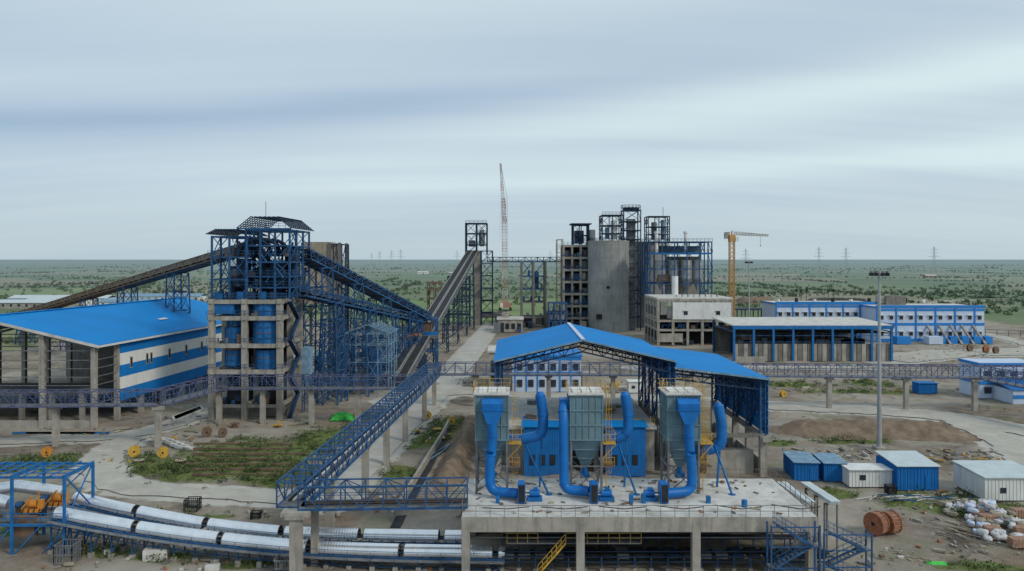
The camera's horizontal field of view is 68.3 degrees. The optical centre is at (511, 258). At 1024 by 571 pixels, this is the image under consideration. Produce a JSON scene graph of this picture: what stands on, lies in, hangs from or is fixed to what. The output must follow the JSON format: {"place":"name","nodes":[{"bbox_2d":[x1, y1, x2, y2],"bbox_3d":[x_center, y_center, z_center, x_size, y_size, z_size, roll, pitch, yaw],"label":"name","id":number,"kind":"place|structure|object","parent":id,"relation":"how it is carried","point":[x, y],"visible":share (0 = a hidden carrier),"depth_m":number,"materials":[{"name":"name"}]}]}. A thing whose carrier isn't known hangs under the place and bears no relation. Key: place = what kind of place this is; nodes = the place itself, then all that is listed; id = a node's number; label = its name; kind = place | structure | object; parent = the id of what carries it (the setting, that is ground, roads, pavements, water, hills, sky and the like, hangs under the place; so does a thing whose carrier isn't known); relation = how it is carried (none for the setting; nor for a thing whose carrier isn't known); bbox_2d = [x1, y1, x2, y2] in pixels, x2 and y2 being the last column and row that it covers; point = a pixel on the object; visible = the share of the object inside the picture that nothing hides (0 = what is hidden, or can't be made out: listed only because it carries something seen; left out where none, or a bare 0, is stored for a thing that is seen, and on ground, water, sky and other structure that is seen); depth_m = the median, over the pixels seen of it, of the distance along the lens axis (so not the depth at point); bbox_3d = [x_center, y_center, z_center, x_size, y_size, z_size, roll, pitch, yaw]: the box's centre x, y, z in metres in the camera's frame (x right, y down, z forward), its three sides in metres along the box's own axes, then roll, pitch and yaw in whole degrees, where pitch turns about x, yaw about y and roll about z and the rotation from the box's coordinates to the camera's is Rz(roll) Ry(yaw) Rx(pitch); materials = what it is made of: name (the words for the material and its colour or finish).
{"place":"outdoors","nodes":[
{"label":"outdoors","id":0,"kind":"place"},
{"bbox_2d":[28,298,95,305],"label":"warehouse","id":1,"kind":"structure","parent":0,"point":[90,302],"depth_m":511.37,"materials":[{"name":"white paint"}]},
{"bbox_2d":[0,409,207,443],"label":"dirt road","id":2,"kind":"structure","parent":0,"point":[146,430],"depth_m":136.01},
{"bbox_2d":[78,436,290,502],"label":"dirt road","id":3,"kind":"structure","parent":0,"point":[109,476],"depth_m":106.11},
{"bbox_2d":[345,321,397,395],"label":"steel frame building","id":4,"kind":"structure","parent":0,"point":[376,358],"depth_m":179.91,"materials":[{"name":"metal"}]},
{"bbox_2d":[316,324,493,499],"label":"concrete road","id":5,"kind":"structure","parent":0,"point":[469,351],"depth_m":149.42,"materials":[{"name":"concrete"}]},
{"bbox_2d":[0,260,1023,570],"bbox_3d":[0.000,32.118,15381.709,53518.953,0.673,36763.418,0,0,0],"label":"ground","id":6,"kind":"structure","parent":0,"point":[852,512],"depth_m":146.47,"materials":[{"name":"soil"}]},
{"bbox_2d":[0,299,82,308],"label":"warehouse","id":7,"kind":"structure","parent":6,"relation":"on","point":[16,303],"depth_m":482.58,"materials":[{"name":"metal"}]},
{"bbox_2d":[41,446,52,456],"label":"cable drum","id":8,"kind":"object","parent":6,"relation":"on","point":[45,450],"visible":0.87,"depth_m":121.74,"materials":[{"name":"orange paint"}]},
{"bbox_2d":[0,461,94,554],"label":"conveyor drive tower","id":9,"kind":"structure","parent":6,"relation":"on","point":[23,518],"depth_m":83.77,"materials":[{"name":"blue metal"}]},
{"bbox_2d":[8,295,116,303],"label":"warehouse","id":10,"kind":"structure","parent":6,"relation":"on","point":[54,296],"depth_m":541.96,"materials":[{"name":"white paint"}]},
{"bbox_2d":[53,539,82,563],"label":"steel cage","id":11,"kind":"object","parent":6,"relation":"on","point":[65,555],"visible":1,"depth_m":79.78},
{"bbox_2d":[0,297,233,428],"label":"storage shed","id":12,"kind":"structure","parent":6,"relation":"on","point":[144,344],"depth_m":160.21,"materials":[{"name":"bright blue steel"},{"name":"white painted steel"},{"name":"concrete"}]},
{"bbox_2d":[99,299,153,304],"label":"warehouse","id":13,"kind":"structure","parent":6,"relation":"on","point":[106,301],"depth_m":496.60,"materials":[{"name":"white paint"}]},
{"bbox_2d":[128,445,140,456],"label":"cable drum","id":14,"kind":"object","parent":6,"relation":"on","point":[133,450],"visible":0.97,"depth_m":121.73,"materials":[{"name":"yellow paint"}]},
{"bbox_2d":[14,242,263,386],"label":"inclined conveyor gallery","id":15,"kind":"object","parent":6,"relation":"on","point":[180,268],"visible":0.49,"depth_m":205.59,"materials":[{"name":"metal"}]},
{"bbox_2d":[104,545,219,570],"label":"concrete block","id":16,"kind":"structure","parent":6,"relation":"on","point":[147,551],"depth_m":80.03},
{"bbox_2d":[157,447,168,457],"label":"cable drum","id":17,"kind":"object","parent":6,"relation":"on","point":[163,452],"visible":0.98,"depth_m":121.26,"materials":[{"name":"yellow paint"}]},
{"bbox_2d":[118,293,208,300],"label":"warehouse","id":18,"kind":"structure","parent":6,"relation":"on","point":[162,295],"depth_m":565.08,"materials":[{"name":"white paint"}]},
{"bbox_2d":[183,496,201,511],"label":"steel cage","id":19,"kind":"object","parent":6,"relation":"on","point":[186,502],"visible":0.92,"depth_m":96.37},
{"bbox_2d":[201,426,211,436],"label":"cable drum","id":20,"kind":"object","parent":6,"relation":"on","point":[206,431],"visible":1,"depth_m":135.34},
{"bbox_2d":[218,428,226,436],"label":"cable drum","id":21,"kind":"object","parent":6,"relation":"on","point":[222,432],"visible":1,"depth_m":135.39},
{"bbox_2d":[12,405,450,475],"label":"steel beam stack","id":22,"kind":"object","parent":6,"relation":"on","point":[174,443],"visible":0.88,"depth_m":126.40,"materials":[{"name":"metal"}]},
{"bbox_2d":[250,510,261,519],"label":"steel cage","id":23,"kind":"object","parent":6,"relation":"on","point":[258,513],"visible":1,"depth_m":92.62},
{"bbox_2d":[206,216,313,419],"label":"grinding mill tower","id":24,"kind":"structure","parent":6,"relation":"on","point":[258,337],"depth_m":151.98,"materials":[{"name":"concrete"}]},
{"bbox_2d":[273,553,288,570],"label":"steel cage","id":25,"kind":"object","parent":6,"relation":"on","point":[276,561],"visible":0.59,"depth_m":76.01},
{"bbox_2d":[302,346,312,412],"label":"dust collector","id":26,"kind":"object","parent":6,"relation":"on","point":[307,359],"visible":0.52,"depth_m":157.00,"materials":[{"name":"blue metal"}]},
{"bbox_2d":[301,242,348,378],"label":"stair tower","id":27,"kind":"structure","parent":6,"relation":"on","point":[332,251],"depth_m":200.00,"materials":[{"name":"metal"}]},
{"bbox_2d":[330,412,354,420],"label":"tarpaulin heap","id":28,"kind":"object","parent":6,"relation":"on","point":[338,416],"visible":0.98,"depth_m":150.00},
{"bbox_2d":[294,293,407,401],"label":"steel trestle","id":29,"kind":"object","parent":6,"relation":"on","point":[366,349],"visible":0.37,"depth_m":177.28,"materials":[{"name":"metal"}]},
{"bbox_2d":[291,249,431,405],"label":"inclined conveyor gallery","id":30,"kind":"object","parent":6,"relation":"on","point":[399,306],"visible":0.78,"depth_m":179.49,"materials":[{"name":"blue metal"}]},
{"bbox_2d":[391,414,451,521],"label":"retaining wall","id":31,"kind":"structure","parent":6,"relation":"on","point":[422,467],"depth_m":114.67,"materials":[{"name":"concrete"}]},
{"bbox_2d":[390,426,452,527],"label":"cable trench","id":32,"kind":"object","parent":6,"relation":"on","point":[398,521],"visible":0.57,"depth_m":108.32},
{"bbox_2d":[407,316,437,366],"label":"transfer station","id":33,"kind":"object","parent":6,"relation":"on","point":[428,329],"visible":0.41,"depth_m":223.00,"materials":[{"name":"blue metal"}]},
{"bbox_2d":[384,250,478,382],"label":"belt conveyor bridge","id":34,"kind":"structure","parent":6,"relation":"on","point":[409,361],"depth_m":267.94,"materials":[{"name":"grey metal"}]},
{"bbox_2d":[427,282,442,309],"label":"concrete frame structure","id":35,"kind":"object","parent":6,"relation":"on","point":[428,292],"visible":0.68,"depth_m":419.75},
{"bbox_2d":[46,491,832,570],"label":"hooded belt conveyor","id":36,"kind":"object","parent":6,"relation":"on","point":[108,521],"visible":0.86,"depth_m":80.49,"materials":[{"name":"grey metal"}]},
{"bbox_2d":[316,310,585,371],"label":"process equipment","id":37,"kind":"object","parent":6,"relation":"on","point":[498,327],"visible":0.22,"depth_m":329.60,"materials":[{"name":"blue metal"}]},
{"bbox_2d":[447,416,455,424],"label":"cable drum","id":38,"kind":"object","parent":6,"relation":"on","point":[452,420],"visible":0.85,"depth_m":145.13,"materials":[{"name":"yellow paint"}]},
{"bbox_2d":[428,415,475,492],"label":"earth mound","id":39,"kind":"object","parent":6,"relation":"on","point":[460,452],"visible":0.76,"depth_m":118.03,"materials":[{"name":"soil"}]},
{"bbox_2d":[447,220,492,327],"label":"transfer tower","id":40,"kind":"structure","parent":6,"relation":"on","point":[478,273],"depth_m":366.00,"materials":[{"name":"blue metal"}]},
{"bbox_2d":[487,257,560,261],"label":"pipe bridge","id":41,"kind":"structure","parent":40,"relation":"attached to","point":[521,259],"depth_m":364.85,"materials":[{"name":"blue metal"}]},
{"bbox_2d":[482,311,511,317],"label":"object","id":42,"kind":"object","parent":6,"relation":"on","point":[486,315],"visible":0.3,"depth_m":411.86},
{"bbox_2d":[487,345,511,388],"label":"pump house","id":43,"kind":"structure","parent":6,"relation":"on","point":[491,352],"depth_m":186.00,"materials":[{"name":"concrete"}]},
{"bbox_2d":[499,163,511,310],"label":"crawler crane","id":44,"kind":"object","parent":6,"relation":"on","point":[503,304],"visible":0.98,"depth_m":466.57,"materials":[{"name":"grey metal"}]},
{"bbox_2d":[497,312,523,331],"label":"concrete building","id":45,"kind":"structure","parent":6,"relation":"on","point":[513,323],"depth_m":330.00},
{"bbox_2d":[0,362,1023,570],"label":"cable gallery","id":46,"kind":"object","parent":6,"relation":"on","point":[300,503],"visible":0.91,"depth_m":129.35,"materials":[{"name":"metal"}]},
{"bbox_2d":[0,325,1023,570],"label":"shrub vegetation","id":47,"kind":"object","parent":6,"relation":"on","point":[174,467],"visible":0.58,"depth_m":118.00,"materials":[{"name":"green plant"}]},
{"bbox_2d":[0,263,1023,313],"bbox_3d":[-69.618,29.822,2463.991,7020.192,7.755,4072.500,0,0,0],"label":"distant trees","id":48,"kind":"object","parent":6,"relation":"on","point":[874,292],"visible":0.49,"depth_m":803.46,"materials":[{"name":"plant"}]},
{"bbox_2d":[0,283,1023,330],"bbox_3d":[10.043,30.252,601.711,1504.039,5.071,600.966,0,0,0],"label":"scrub bushes","id":49,"kind":"object","parent":6,"relation":"on","point":[536,293],"visible":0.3,"depth_m":710.45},
{"bbox_2d":[3,332,1023,570],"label":"grass tufts","id":50,"kind":"object","parent":6,"relation":"on","point":[419,462],"visible":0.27,"depth_m":126.03,"materials":[{"name":"green plant"}]},
{"bbox_2d":[42,322,1019,570],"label":"construction debris","id":51,"kind":"object","parent":6,"relation":"on","point":[899,551],"visible":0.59,"depth_m":120.58,"materials":[{"name":"concrete"}]},
{"bbox_2d":[520,261,567,327],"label":"bucket elevator tower","id":52,"kind":"structure","parent":6,"relation":"on","point":[535,275],"depth_m":351.50,"materials":[{"name":"metal"}]},
{"bbox_2d":[513,349,596,391],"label":"control building","id":53,"kind":"structure","parent":6,"relation":"on","point":[530,384],"depth_m":182.00,"materials":[{"name":"white paint"}]},
{"bbox_2d":[556,223,594,326],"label":"mill building","id":54,"kind":"structure","parent":6,"relation":"on","point":[573,285],"depth_m":346.66,"materials":[{"name":"concrete"}]},
{"bbox_2d":[508,398,656,475],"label":"tippler house","id":55,"kind":"structure","parent":6,"relation":"on","point":[640,450],"depth_m":111.97,"materials":[{"name":"blue corrugated steel sheet"},{"name":"concrete"},{"name":"dark glass"}]},
{"bbox_2d":[588,238,631,331],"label":"cement silo","id":56,"kind":"object","parent":6,"relation":"on","point":[608,285],"visible":0.96,"depth_m":332.98,"materials":[{"name":"concrete"}]},
{"bbox_2d":[599,212,622,240],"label":"silo head frame","id":57,"kind":"object","parent":56,"relation":"on","point":[613,225],"visible":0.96,"depth_m":336.13,"materials":[{"name":"grey metal"}]},
{"bbox_2d":[621,205,640,329],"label":"bucket elevator tower","id":58,"kind":"structure","parent":6,"relation":"on","point":[631,230],"depth_m":340.00,"materials":[{"name":"grey metal"}]},
{"bbox_2d":[493,322,771,477],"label":"wagon tippler shed","id":59,"kind":"structure","parent":6,"relation":"on","point":[742,391],"depth_m":117.55,"materials":[{"name":"blue paint"}]},
{"bbox_2d":[626,379,641,392],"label":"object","id":60,"kind":"object","parent":6,"relation":"on","point":[632,385],"visible":0.71,"depth_m":179.88,"materials":[{"name":"white paint"}]},
{"bbox_2d":[461,469,820,570],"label":"filter platform","id":61,"kind":"structure","parent":6,"relation":"on","point":[752,505],"depth_m":76.23,"materials":[{"name":"concrete"}]},
{"bbox_2d":[473,378,552,502],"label":"bag filter","id":62,"kind":"object","parent":61,"relation":"on","point":[493,437],"visible":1,"depth_m":82.20,"materials":[{"name":"metal"}]},
{"bbox_2d":[558,378,639,502],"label":"bag filter","id":63,"kind":"object","parent":61,"relation":"on","point":[580,413],"visible":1,"depth_m":82.20,"materials":[{"name":"metal"}]},
{"bbox_2d":[643,378,735,502],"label":"bag filter","id":64,"kind":"object","parent":61,"relation":"on","point":[682,436],"visible":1,"depth_m":82.20,"materials":[{"name":"metal"}]},
{"bbox_2d":[636,239,668,327],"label":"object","id":65,"kind":"object","parent":6,"relation":"on","point":[664,305],"visible":0.28,"depth_m":349.84,"materials":[{"name":"metal"}]},
{"bbox_2d":[644,216,669,241],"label":"silo head frame","id":66,"kind":"object","parent":65,"relation":"on","point":[663,227],"visible":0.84,"depth_m":350.14,"materials":[{"name":"grey metal"}]},
{"bbox_2d":[547,301,761,327],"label":"pipe rack","id":67,"kind":"object","parent":6,"relation":"on","point":[554,320],"visible":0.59,"depth_m":332.34,"materials":[{"name":"blue metal"}]},
{"bbox_2d":[305,298,1020,336],"bbox_3d":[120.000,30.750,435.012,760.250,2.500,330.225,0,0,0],"label":"boundary fence","id":68,"kind":"object","parent":6,"relation":"on","point":[970,300],"visible":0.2,"depth_m":444.95,"materials":[{"name":"concrete"}]},
{"bbox_2d":[642,231,732,344],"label":"packing plant","id":69,"kind":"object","parent":6,"relation":"on","point":[692,311],"visible":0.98,"depth_m":298.79,"materials":[{"name":"grey metal"}]},
{"bbox_2d":[724,231,768,316],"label":"tower crane","id":70,"kind":"object","parent":6,"relation":"on","point":[732,239],"visible":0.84,"depth_m":328.92,"materials":[{"name":"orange metal"}]},
{"bbox_2d":[745,261,752,316],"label":"mast light","id":71,"kind":"object","parent":6,"relation":"on","point":[748,262],"visible":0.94,"depth_m":299.81,"materials":[{"name":"metal"}]},
{"bbox_2d":[735,357,764,362],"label":"wall","id":72,"kind":"structure","parent":6,"relation":"on","point":[749,359],"depth_m":231.80,"materials":[{"name":"concrete"}]},
{"bbox_2d":[735,296,775,303],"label":"earth mound","id":73,"kind":"object","parent":6,"relation":"on","point":[745,299],"visible":0.64,"depth_m":552.31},
{"bbox_2d":[779,390,786,396],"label":"cable drum","id":74,"kind":"object","parent":6,"relation":"on","point":[782,393],"visible":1,"depth_m":174.45,"materials":[{"name":"yellow paint"}]},
{"bbox_2d":[766,512,820,570],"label":"steel stair","id":75,"kind":"object","parent":6,"relation":"on","point":[809,545],"visible":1,"depth_m":73.21,"materials":[{"name":"metal"}]},
{"bbox_2d":[782,451,820,481],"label":"portable cabin","id":76,"kind":"object","parent":6,"relation":"on","point":[801,465],"visible":1,"depth_m":108.73,"materials":[{"name":"metal"}]},
{"bbox_2d":[712,317,894,360],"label":"open store shed","id":77,"kind":"structure","parent":6,"relation":"on","point":[802,338],"depth_m":236.90,"materials":[{"name":"concrete"}]},
{"bbox_2d":[777,482,840,555],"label":"canopy","id":78,"kind":"object","parent":6,"relation":"on","point":[826,497],"visible":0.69,"depth_m":82.48,"materials":[{"name":"grey metal"}]},
{"bbox_2d":[811,452,847,482],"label":"portable cabin","id":79,"kind":"object","parent":6,"relation":"on","point":[830,468],"visible":0.8,"depth_m":108.30,"materials":[{"name":"metal"}]},
{"bbox_2d":[806,297,866,301],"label":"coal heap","id":80,"kind":"object","parent":6,"relation":"on","point":[838,299],"visible":0.3,"depth_m":518.05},
{"bbox_2d":[818,520,872,570],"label":"steel stair","id":81,"kind":"object","parent":6,"relation":"on","point":[828,562],"visible":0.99,"depth_m":74.40,"materials":[{"name":"metal"}]},
{"bbox_2d":[841,463,893,487],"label":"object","id":82,"kind":"object","parent":6,"relation":"on","point":[866,475],"visible":0.92,"depth_m":105.58,"materials":[{"name":"white paint"}]},
{"bbox_2d":[769,418,981,442],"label":"earth embankment","id":83,"kind":"structure","parent":6,"relation":"on","point":[907,430],"depth_m":136.58,"materials":[{"name":"soil"}]},
{"bbox_2d":[863,510,889,535],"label":"cable reel","id":84,"kind":"object","parent":6,"relation":"on","point":[876,523],"visible":0.98,"depth_m":87.37,"materials":[{"name":"brown wood"}]},
{"bbox_2d":[761,296,992,344],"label":"office building","id":85,"kind":"structure","parent":6,"relation":"on","point":[943,323],"depth_m":292.00,"materials":[{"name":"blue paint"}]},
{"bbox_2d":[869,265,889,449],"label":"mast light","id":86,"kind":"object","parent":6,"relation":"on","point":[879,273],"visible":0.99,"depth_m":126.96,"materials":[{"name":"metal"}]},
{"bbox_2d":[884,484,896,493],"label":"steel cage","id":87,"kind":"object","parent":6,"relation":"on","point":[887,488],"visible":1,"depth_m":102.73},
{"bbox_2d":[883,510,902,534],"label":"cable reel","id":88,"kind":"object","parent":6,"relation":"on","point":[895,521],"visible":0.66,"depth_m":87.38,"materials":[{"name":"brown wood"}]},
{"bbox_2d":[875,451,940,490],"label":"site shed","id":89,"kind":"structure","parent":6,"relation":"on","point":[912,470],"depth_m":104.11,"materials":[{"name":"metal"}]},
{"bbox_2d":[912,381,938,394],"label":"shipping container","id":90,"kind":"object","parent":6,"relation":"on","point":[924,387],"visible":1,"depth_m":178.82,"materials":[{"name":"metal"}]},
{"bbox_2d":[856,492,1009,547],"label":"timber pile","id":91,"kind":"object","parent":6,"relation":"on","point":[967,534],"visible":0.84,"depth_m":88.58,"materials":[{"name":"wood"}]},
{"bbox_2d":[926,561,946,564],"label":"tarpaulin heap","id":92,"kind":"object","parent":6,"relation":"on","point":[937,563],"visible":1,"depth_m":79.19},
{"bbox_2d":[938,498,978,512],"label":"sack pile","id":93,"kind":"object","parent":6,"relation":"on","point":[949,504],"visible":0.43,"depth_m":96.17,"materials":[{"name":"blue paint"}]},
{"bbox_2d":[946,498,1016,526],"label":"sack pile","id":94,"kind":"object","parent":6,"relation":"on","point":[989,506],"visible":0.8,"depth_m":93.29,"materials":[{"name":"white plastic"}]},
{"bbox_2d":[952,460,1023,501],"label":"site shed","id":95,"kind":"structure","parent":6,"relation":"on","point":[1001,480],"depth_m":101.50,"materials":[{"name":"white paint"}]},
{"bbox_2d":[958,358,1023,403],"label":"site office","id":96,"kind":"structure","parent":6,"relation":"on","point":[1007,393],"depth_m":173.22,"materials":[{"name":"white paint"}]},
{"bbox_2d":[966,507,1023,547],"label":"brick stack","id":97,"kind":"object","parent":6,"relation":"on","point":[1014,541],"visible":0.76,"depth_m":87.68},
{"bbox_2d":[973,528,1023,542],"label":"sack pile","id":98,"kind":"object","parent":6,"relation":"on","point":[998,533],"visible":0.73,"depth_m":86.16,"materials":[{"name":"white plastic"}]},
{"bbox_2d":[976,514,1023,530],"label":"sack pile","id":99,"kind":"object","parent":6,"relation":"on","point":[1012,520],"visible":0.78,"depth_m":89.77,"materials":[{"name":"white plastic"}]},
{"bbox_2d":[0,0,1023,259],"label":"sky","id":100,"kind":"structure","parent":0,"point":[130,129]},
{"bbox_2d":[388,387,1023,434],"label":"dirt road","id":101,"kind":"structure","parent":0,"point":[990,423],"depth_m":160.30,"materials":[{"name":"concrete"}]},
{"bbox_2d":[635,364,876,368],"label":"dirt road","id":102,"kind":"structure","parent":0,"point":[773,367],"depth_m":222.15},
{"bbox_2d":[929,247,939,274],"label":"transmission tower","id":103,"kind":"structure","parent":0,"point":[934,249],"depth_m":1399.78,"materials":[{"name":"metal"}]},
{"bbox_2d":[893,348,1023,362],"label":"dirt road","id":104,"kind":"structure","parent":0,"point":[921,356],"depth_m":252.39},
{"bbox_2d":[966,344,973,351],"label":"cable drum","id":105,"kind":"object","parent":104,"relation":"on","point":[970,347],"visible":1,"depth_m":260.65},
{"bbox_2d":[982,345,989,352],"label":"cable drum","id":106,"kind":"object","parent":104,"relation":"on","point":[986,348],"visible":1,"depth_m":257.34,"materials":[{"name":"brown wood"}]},
{"bbox_2d":[992,346,998,353],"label":"cable drum","id":107,"kind":"object","parent":104,"relation":"on","point":[995,349],"visible":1,"depth_m":255.18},
{"bbox_2d":[944,421,1023,465],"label":"dirt road","id":108,"kind":"structure","parent":0,"point":[1007,446],"depth_m":133.65,"materials":[{"name":"concrete"}]},
{"bbox_2d":[984,333,1023,344],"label":"dirt road","id":109,"kind":"structure","parent":0,"point":[1008,339],"depth_m":302.99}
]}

